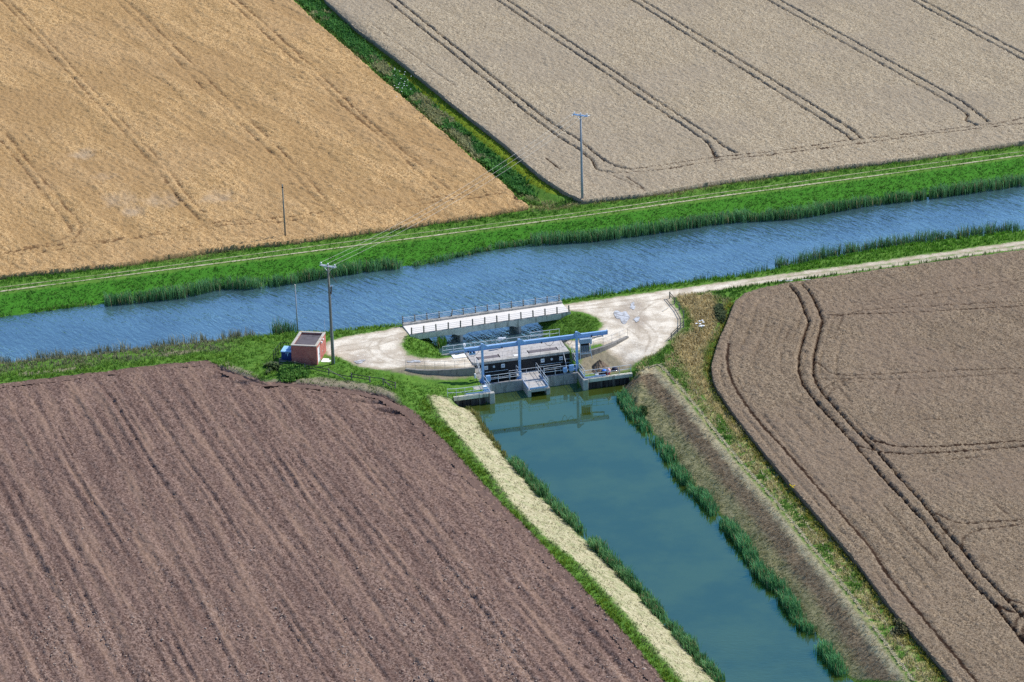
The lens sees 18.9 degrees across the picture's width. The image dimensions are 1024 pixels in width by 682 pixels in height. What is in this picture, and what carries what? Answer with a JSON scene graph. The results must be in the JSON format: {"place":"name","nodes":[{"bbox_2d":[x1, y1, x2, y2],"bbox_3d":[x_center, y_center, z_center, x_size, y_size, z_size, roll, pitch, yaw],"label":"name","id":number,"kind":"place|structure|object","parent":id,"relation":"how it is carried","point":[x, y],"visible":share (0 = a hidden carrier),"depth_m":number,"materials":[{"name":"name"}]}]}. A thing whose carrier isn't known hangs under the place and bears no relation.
{"place":"outdoors","nodes":[
{"label":"outdoors","id":0,"kind":"place"},
{"bbox_2d":[0,360,662,681],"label":"ploughed field","id":1,"kind":"structure","parent":0,"point":[123,450],"depth_m":342.12,"materials":[{"name":"soil"}]},
{"bbox_2d":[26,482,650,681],"bbox_3d":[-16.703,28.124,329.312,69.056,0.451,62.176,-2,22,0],"label":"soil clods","id":2,"kind":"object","parent":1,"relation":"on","point":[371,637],"visible":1,"depth_m":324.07,"materials":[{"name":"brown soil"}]},
{"bbox_2d":[297,0,577,208],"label":"ditch edge grass","id":3,"kind":"structure","parent":0,"point":[533,200],"depth_m":474.45,"materials":[{"name":"green plant"}]},
{"bbox_2d":[432,336,446,348],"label":"reed clump","id":4,"kind":"object","parent":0,"point":[441,341],"visible":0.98,"depth_m":400.66,"materials":[{"name":"green plant"}]},
{"bbox_2d":[0,0,1023,681],"bbox_3d":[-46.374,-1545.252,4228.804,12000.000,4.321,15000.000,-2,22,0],"label":"ground","id":5,"kind":"structure","parent":0,"point":[734,502],"depth_m":388.06,"materials":[{"name":"green plant"}]},
{"bbox_2d":[0,301,92,316],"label":"reed fringe","id":6,"kind":"object","parent":5,"relation":"on","point":[66,306],"visible":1,"depth_m":417.44,"materials":[{"name":"green plant"}]},
{"bbox_2d":[0,327,258,363],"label":"reed bed","id":7,"kind":"object","parent":5,"relation":"on","point":[201,338],"visible":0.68,"depth_m":400.49,"materials":[{"name":"green plant"}]},
{"bbox_2d":[0,322,471,406],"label":"bank grass","id":8,"kind":"structure","parent":5,"relation":"on","point":[159,350],"depth_m":394.54,"materials":[{"name":"green plant"}]},
{"bbox_2d":[102,255,403,305],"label":"reed bed","id":9,"kind":"object","parent":5,"relation":"on","point":[157,294],"visible":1,"depth_m":422.60,"materials":[{"name":"green plant"}]},
{"bbox_2d":[0,0,527,279],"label":"barley crop","id":10,"kind":"object","parent":5,"relation":"on","point":[134,132],"visible":1,"depth_m":475.66,"materials":[{"name":"beige plant"}]},
{"bbox_2d":[263,360,281,373],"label":"bramble bush","id":11,"kind":"object","parent":5,"relation":"on","point":[273,365],"visible":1,"depth_m":390.70,"materials":[{"name":"green plant"}]},
{"bbox_2d":[273,342,288,360],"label":"tank guard","id":12,"kind":"object","parent":5,"relation":"on","point":[275,349],"visible":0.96,"depth_m":394.25,"materials":[{"name":"black metal"}]},
{"bbox_2d":[266,314,299,334],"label":"reed bed","id":13,"kind":"object","parent":5,"relation":"on","point":[280,328],"visible":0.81,"depth_m":403.79,"materials":[{"name":"green plant"}]},
{"bbox_2d":[282,184,285,235],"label":"plain pole","id":14,"kind":"object","parent":5,"relation":"on","point":[283,212],"visible":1,"depth_m":433.82,"materials":[{"name":"grey wood"}]},
{"bbox_2d":[280,346,291,361],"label":"blue tank","id":15,"kind":"object","parent":5,"relation":"on","point":[285,351],"visible":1,"depth_m":393.13,"materials":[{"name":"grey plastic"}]},
{"bbox_2d":[278,362,312,382],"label":"nettle bush","id":16,"kind":"object","parent":5,"relation":"on","point":[291,372],"visible":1,"depth_m":388.65,"materials":[{"name":"green plant"}]},
{"bbox_2d":[294,284,297,331],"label":"mast","id":17,"kind":"object","parent":5,"relation":"on","point":[296,307],"visible":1,"depth_m":402.21,"materials":[{"name":"grey metal"}]},
{"bbox_2d":[291,319,325,364],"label":"brick hut","id":18,"kind":"object","parent":5,"relation":"on","point":[308,347],"visible":1,"depth_m":392.08,"materials":[{"name":"red brick"}]},
{"bbox_2d":[317,345,319,362],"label":"door","id":19,"kind":"structure","parent":18,"relation":"in","point":[318,348],"depth_m":392.44,"materials":[{"name":"white paint"}]},
{"bbox_2d":[321,358,330,361],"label":"concrete step","id":20,"kind":"object","parent":5,"relation":"on","point":[325,360],"visible":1,"depth_m":393.04,"materials":[{"name":"white concrete"}]},
{"bbox_2d":[319,262,336,364],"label":"power pole","id":21,"kind":"object","parent":5,"relation":"on","point":[331,322],"visible":1,"depth_m":389.02,"materials":[{"name":"wood"}]},
{"bbox_2d":[322,112,573,261],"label":"power line","id":22,"kind":"object","parent":21,"relation":"attached to","point":[452,193],"visible":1,"depth_m":414.83,"materials":[{"name":"metal"}]},
{"bbox_2d":[329,119,571,262],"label":"power line","id":23,"kind":"object","parent":21,"relation":"attached to","point":[470,187],"visible":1,"depth_m":418.53,"materials":[{"name":"metal"}]},
{"bbox_2d":[343,115,584,260],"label":"power line","id":24,"kind":"object","parent":21,"relation":"attached to","point":[465,195],"visible":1,"depth_m":413.35,"materials":[{"name":"metal"}]},
{"bbox_2d":[279,359,395,387],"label":"timber fence","id":25,"kind":"object","parent":5,"relation":"on","point":[328,372],"visible":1,"depth_m":387.52,"materials":[{"name":"brown wood"}]},
{"bbox_2d":[296,0,538,198],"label":"ditch weeds","id":26,"kind":"object","parent":5,"relation":"on","point":[518,183],"visible":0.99,"depth_m":492.43,"materials":[{"name":"green plant"}]},
{"bbox_2d":[403,336,450,357],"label":"basin bank grass","id":27,"kind":"structure","parent":5,"relation":"on","point":[421,351],"depth_m":397.52,"materials":[{"name":"green plant"}]},
{"bbox_2d":[405,367,474,375],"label":"wing wall","id":28,"kind":"structure","parent":5,"relation":"on","point":[463,371],"depth_m":388.61,"materials":[{"name":"grey concrete"}]},
{"bbox_2d":[405,359,474,365],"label":"handrail","id":29,"kind":"object","parent":28,"relation":"on","point":[440,361],"visible":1,"depth_m":388.39,"materials":[{"name":"metal"}]},
{"bbox_2d":[329,8,564,196],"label":"ditch grass","id":30,"kind":"structure","parent":5,"relation":"on","point":[475,128],"depth_m":477.01,"materials":[{"name":"green plant"}]},
{"bbox_2d":[412,238,531,266],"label":"reed fringe","id":31,"kind":"object","parent":5,"relation":"on","point":[504,244],"visible":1,"depth_m":433.18,"materials":[{"name":"green plant"}]},
{"bbox_2d":[402,294,570,341],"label":"road bridge","id":32,"kind":"structure","parent":5,"relation":"on","point":[461,325],"depth_m":404.01,"materials":[{"name":"concrete"}]},
{"bbox_2d":[465,406,507,456],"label":"waterside grass","id":33,"kind":"structure","parent":5,"relation":"on","point":[484,428],"depth_m":376.82,"materials":[{"name":"green plant"}]},
{"bbox_2d":[0,144,1023,292],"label":"verge grass","id":34,"kind":"structure","parent":5,"relation":"on","point":[543,209],"depth_m":442.06,"materials":[{"name":"green plant"}]},
{"bbox_2d":[0,157,1023,316],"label":"bank grass","id":35,"kind":"structure","parent":5,"relation":"on","point":[609,218],"depth_m":436.10,"materials":[{"name":"green plant"}]},
{"bbox_2d":[441,339,632,406],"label":"sluice","id":36,"kind":"object","parent":5,"relation":"on","point":[530,359],"visible":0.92,"depth_m":390.97,"materials":[{"name":"concrete"}]},
{"bbox_2d":[447,384,489,396],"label":"handrail","id":37,"kind":"object","parent":36,"relation":"on","point":[482,391],"visible":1,"depth_m":384.50,"materials":[{"name":"metal"}]},
{"bbox_2d":[485,375,490,383],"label":"switch box","id":38,"kind":"object","parent":36,"relation":"on","point":[488,377],"visible":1,"depth_m":387.49,"materials":[{"name":"blue paint"}]},
{"bbox_2d":[442,333,549,353],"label":"handrail","id":39,"kind":"object","parent":36,"relation":"on","point":[453,351],"visible":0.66,"depth_m":394.00,"materials":[{"name":"metal"}]},
{"bbox_2d":[490,371,521,382],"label":"handrail","id":40,"kind":"object","parent":36,"relation":"on","point":[506,377],"visible":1,"depth_m":388.18,"materials":[{"name":"metal"}]},
{"bbox_2d":[478,343,565,358],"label":"handrail","id":41,"kind":"object","parent":36,"relation":"on","point":[521,351],"visible":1,"depth_m":391.25,"materials":[{"name":"metal"}]},
{"bbox_2d":[510,364,559,374],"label":"handrail","id":42,"kind":"object","parent":36,"relation":"on","point":[526,372],"visible":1,"depth_m":391.74,"materials":[{"name":"metal"}]},
{"bbox_2d":[464,329,607,382],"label":"gantry","id":43,"kind":"object","parent":36,"relation":"on","point":[519,342],"visible":1,"depth_m":388.56,"materials":[{"name":"blue metal"}]},
{"bbox_2d":[579,337,591,359],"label":"weed rake","id":44,"kind":"object","parent":43,"relation":"hanging from","point":[584,342],"visible":1,"depth_m":390.22,"materials":[{"name":"metal"}]},
{"bbox_2d":[529,379,547,389],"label":"handrail","id":45,"kind":"object","parent":36,"relation":"on","point":[538,385],"visible":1,"depth_m":386.94,"materials":[{"name":"metal"}]},
{"bbox_2d":[536,363,548,386],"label":"handrail","id":46,"kind":"object","parent":36,"relation":"on","point":[542,375],"visible":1,"depth_m":389.55,"materials":[{"name":"metal"}]},
{"bbox_2d":[530,329,559,338],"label":"handrail","id":47,"kind":"object","parent":36,"relation":"on","point":[546,334],"visible":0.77,"depth_m":396.70,"materials":[{"name":"metal"}]},
{"bbox_2d":[544,364,576,376],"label":"handrail","id":48,"kind":"object","parent":36,"relation":"on","point":[560,370],"visible":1,"depth_m":389.76,"materials":[{"name":"metal"}]},
{"bbox_2d":[569,364,573,372],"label":"switch box","id":49,"kind":"object","parent":36,"relation":"on","point":[571,368],"visible":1,"depth_m":390.04,"materials":[{"name":"blue paint"}]},
{"bbox_2d":[584,365,630,378],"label":"handrail","id":50,"kind":"object","parent":36,"relation":"on","point":[601,372],"visible":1,"depth_m":388.74,"materials":[{"name":"metal"}]},
{"bbox_2d":[414,395,682,681],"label":"field margin grass","id":51,"kind":"structure","parent":5,"relation":"on","point":[448,432],"depth_m":341.39,"materials":[{"name":"green plant"}]},
{"bbox_2d":[428,395,712,681],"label":"mown bank grass","id":52,"kind":"structure","parent":5,"relation":"on","point":[594,564],"depth_m":346.13,"materials":[{"name":"plant"}]},
{"bbox_2d":[543,313,599,336],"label":"grass","id":53,"kind":"structure","parent":5,"relation":"on","point":[578,329],"depth_m":402.81,"materials":[{"name":"green plant"}]},
{"bbox_2d":[571,112,589,198],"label":"power pole","id":54,"kind":"object","parent":5,"relation":"on","point":[581,163],"visible":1,"depth_m":443.84,"materials":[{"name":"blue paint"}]},
{"bbox_2d":[591,359,608,374],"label":"spoil heap","id":55,"kind":"object","parent":5,"relation":"on","point":[598,364],"visible":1,"depth_m":390.43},
{"bbox_2d":[572,336,628,360],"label":"wing wall","id":56,"kind":"structure","parent":5,"relation":"on","point":[597,350],"depth_m":393.91,"materials":[{"name":"grey concrete"}]},
{"bbox_2d":[572,328,627,349],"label":"handrail","id":57,"kind":"object","parent":56,"relation":"on","point":[607,340],"visible":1,"depth_m":394.46,"materials":[{"name":"metal"}]},
{"bbox_2d":[505,456,725,681],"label":"reed bed","id":58,"kind":"object","parent":5,"relation":"on","point":[650,602],"visible":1,"depth_m":339.00,"materials":[{"name":"green plant"}]},
{"bbox_2d":[635,405,648,417],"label":"bramble bush","id":59,"kind":"object","parent":5,"relation":"on","point":[644,409],"visible":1,"depth_m":379.91,"materials":[{"name":"green plant"}]},
{"bbox_2d":[461,374,852,681],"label":"drain","id":60,"kind":"object","parent":5,"relation":"on","point":[593,456],"visible":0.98,"depth_m":351.58,"materials":[{"name":"liquid"}]},
{"bbox_2d":[561,262,767,300],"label":"reed fringe","id":61,"kind":"object","parent":5,"relation":"on","point":[703,278],"visible":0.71,"depth_m":417.73,"materials":[{"name":"green plant"}]},
{"bbox_2d":[324,0,1023,204],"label":"wheat crop","id":62,"kind":"object","parent":5,"relation":"on","point":[668,96],"visible":1,"depth_m":498.12,"materials":[{"name":"beige plant"}]},
{"bbox_2d":[669,291,683,339],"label":"timber fence","id":63,"kind":"object","parent":5,"relation":"on","point":[679,305],"visible":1,"depth_m":402.06,"materials":[{"name":"grey wood"}]},
{"bbox_2d":[695,320,704,331],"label":"hogweed","id":64,"kind":"object","parent":5,"relation":"on","point":[700,325],"visible":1,"depth_m":397.44,"materials":[{"name":"white plant"}]},
{"bbox_2d":[712,303,727,323],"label":"hedge weeds","id":65,"kind":"object","parent":5,"relation":"on","point":[719,310],"visible":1,"depth_m":402.82,"materials":[{"name":"green plant"}]},
{"bbox_2d":[614,388,849,675],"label":"reed bed","id":66,"kind":"object","parent":5,"relation":"on","point":[764,574],"visible":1,"depth_m":343.99,"materials":[{"name":"green plant"}]},
{"bbox_2d":[623,368,904,680],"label":"rough bank grass","id":67,"kind":"structure","parent":5,"relation":"on","point":[708,457],"depth_m":349.30,"materials":[{"name":"plant"}]},
{"bbox_2d":[529,173,1023,245],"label":"reed bed","id":68,"kind":"object","parent":5,"relation":"on","point":[979,185],"visible":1,"depth_m":442.36,"materials":[{"name":"green plant"}]},
{"bbox_2d":[644,362,927,681],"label":"mown straw line","id":69,"kind":"object","parent":5,"relation":"on","point":[893,653],"visible":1,"depth_m":343.92,"materials":[{"name":"plant"}]},
{"bbox_2d":[631,290,947,681],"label":"rough verge grass","id":70,"kind":"structure","parent":5,"relation":"on","point":[700,311],"depth_m":372.12,"materials":[{"name":"green plant"}]},
{"bbox_2d":[562,229,1023,302],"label":"track verge grass","id":71,"kind":"structure","parent":5,"relation":"on","point":[873,250],"depth_m":422.48,"materials":[{"name":"green plant"}]},
{"bbox_2d":[694,248,1012,301],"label":"track edge grass","id":72,"kind":"structure","parent":5,"relation":"on","point":[764,284],"depth_m":413.64,"materials":[{"name":"green plant"}]},
{"bbox_2d":[711,250,1023,681],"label":"wheat crop","id":73,"kind":"object","parent":5,"relation":"on","point":[878,414],"visible":1,"depth_m":367.74,"materials":[{"name":"beige plant"}]},
{"bbox_2d":[774,220,1023,267],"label":"reed bed","id":74,"kind":"object","parent":5,"relation":"on","point":[879,243],"visible":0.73,"depth_m":428.13,"materials":[{"name":"green plant"}]},
{"bbox_2d":[892,618,909,636],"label":"dead thistles","id":75,"kind":"object","parent":5,"relation":"on","point":[900,628],"visible":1,"depth_m":319.32,"materials":[{"name":"plant"}]},
{"bbox_2d":[0,184,1023,362],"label":"river","id":76,"kind":"structure","parent":0,"point":[507,276],"depth_m":422.47,"materials":[{"name":"blue liquid"}]},
{"bbox_2d":[0,155,1023,291],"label":"farm track","id":77,"kind":"structure","parent":0,"point":[514,224],"depth_m":438.37,"materials":[{"name":"green plant"}]},
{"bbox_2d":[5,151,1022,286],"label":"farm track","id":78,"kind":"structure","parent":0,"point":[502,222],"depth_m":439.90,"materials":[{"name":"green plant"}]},
{"bbox_2d":[325,241,1023,372],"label":"gravel track","id":79,"kind":"structure","parent":0,"point":[653,328],"depth_m":400.98,"materials":[{"name":"beige gravel"}]},
{"bbox_2d":[451,353,466,358],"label":"concrete slab","id":80,"kind":"structure","parent":79,"relation":"on","point":[456,356],"depth_m":392.43,"materials":[{"name":"white concrete"}]},
{"bbox_2d":[614,310,629,323],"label":"puddle","id":81,"kind":"object","parent":79,"relation":"on","point":[624,317],"visible":1,"depth_m":403.82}
]}

